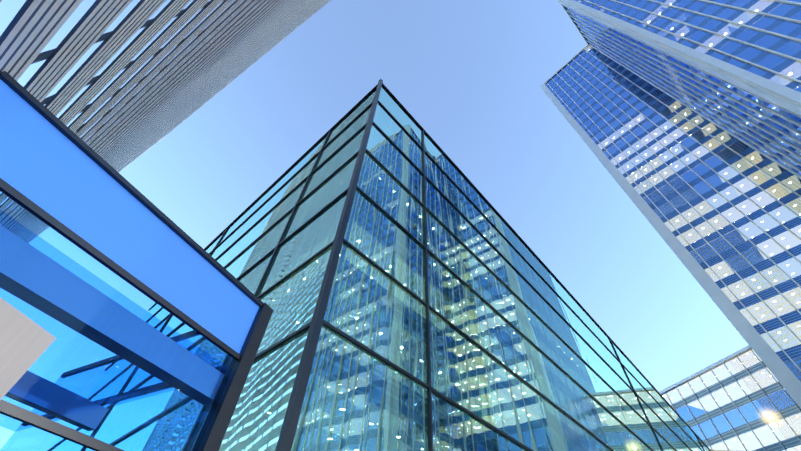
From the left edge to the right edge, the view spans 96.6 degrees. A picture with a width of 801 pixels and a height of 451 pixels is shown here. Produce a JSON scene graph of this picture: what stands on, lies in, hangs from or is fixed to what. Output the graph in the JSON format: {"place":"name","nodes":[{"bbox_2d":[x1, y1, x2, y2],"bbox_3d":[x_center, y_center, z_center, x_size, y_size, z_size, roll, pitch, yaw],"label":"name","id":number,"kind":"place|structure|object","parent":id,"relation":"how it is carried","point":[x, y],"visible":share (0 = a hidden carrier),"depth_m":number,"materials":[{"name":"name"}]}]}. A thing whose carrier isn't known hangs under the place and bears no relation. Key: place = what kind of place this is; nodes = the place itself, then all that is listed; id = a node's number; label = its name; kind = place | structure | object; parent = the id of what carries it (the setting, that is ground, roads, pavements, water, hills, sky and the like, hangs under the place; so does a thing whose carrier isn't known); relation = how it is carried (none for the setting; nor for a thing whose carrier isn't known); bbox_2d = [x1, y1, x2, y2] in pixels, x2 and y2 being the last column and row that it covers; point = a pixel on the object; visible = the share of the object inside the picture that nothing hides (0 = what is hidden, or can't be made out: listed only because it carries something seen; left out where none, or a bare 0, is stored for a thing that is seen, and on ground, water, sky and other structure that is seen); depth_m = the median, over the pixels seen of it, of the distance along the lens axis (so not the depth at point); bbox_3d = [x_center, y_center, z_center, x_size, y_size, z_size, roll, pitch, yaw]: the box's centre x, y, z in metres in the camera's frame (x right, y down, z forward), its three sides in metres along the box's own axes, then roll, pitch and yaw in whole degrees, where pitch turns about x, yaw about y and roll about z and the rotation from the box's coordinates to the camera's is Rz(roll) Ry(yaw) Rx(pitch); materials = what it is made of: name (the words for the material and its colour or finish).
{"place":"outdoors","nodes":[
{"label":"outdoors","id":0,"kind":"place"},
{"bbox_2d":[0,0,747,450],"label":"sky","id":1,"kind":"structure","parent":0,"point":[471,73],"materials":[{"name":"blue"}]},
{"bbox_2d":[47,79,709,450],"bbox_3d":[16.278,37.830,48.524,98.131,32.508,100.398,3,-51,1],"label":"glass building","id":2,"kind":"structure","parent":0,"point":[372,249],"depth_m":19.10,"materials":[{"name":"blue glass"}]},
{"bbox_2d":[659,345,800,450],"bbox_3d":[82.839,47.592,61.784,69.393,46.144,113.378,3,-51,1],"label":"street end block","id":3,"kind":"structure","parent":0,"point":[729,402],"depth_m":72.29,"materials":[{"name":"white glass"}]},
{"bbox_2d":[766,414,774,420],"bbox_3d":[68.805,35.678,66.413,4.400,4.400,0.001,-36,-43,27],"label":"street lamp","id":4,"kind":"object","parent":3,"relation":"attached to","point":[770,417],"visible":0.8,"depth_m":66.40,"materials":[{"name":"white"}]},
{"label":"ground","id":5,"kind":"structure","parent":0,"visible":0},
{"bbox_2d":[30,136,164,241],"bbox_3d":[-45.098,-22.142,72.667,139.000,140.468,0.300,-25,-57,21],"label":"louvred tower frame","id":6,"kind":"object","parent":5,"relation":"on","point":[118,172],"visible":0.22,"depth_m":132.81,"materials":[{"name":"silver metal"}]},
{"bbox_2d":[0,71,272,450],"bbox_3d":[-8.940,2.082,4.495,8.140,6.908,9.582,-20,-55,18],"label":"glass pavilion","id":7,"kind":"structure","parent":5,"relation":"on","point":[61,177],"depth_m":6.02,"materials":[{"name":"blue glass"}]},
{"bbox_2d":[0,297,55,399],"bbox_3d":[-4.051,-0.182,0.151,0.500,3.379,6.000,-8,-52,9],"label":"white wall panel","id":8,"kind":"structure","parent":7,"relation":"attached to","point":[26,342],"depth_m":2.96,"materials":[{"name":"white"}]},
{"bbox_2d":[0,0,330,242],"bbox_3d":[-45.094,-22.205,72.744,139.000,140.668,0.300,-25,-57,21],"label":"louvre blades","id":9,"kind":"object","parent":5,"relation":"on","point":[251,33],"visible":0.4,"depth_m":12.64,"materials":[{"name":"metal"}]},
{"bbox_2d":[540,0,800,407],"bbox_3d":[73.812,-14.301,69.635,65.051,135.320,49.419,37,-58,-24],"label":"tower","id":10,"kind":"structure","parent":5,"relation":"on","point":[683,118],"depth_m":59.85,"materials":[{"name":"blue glass"}]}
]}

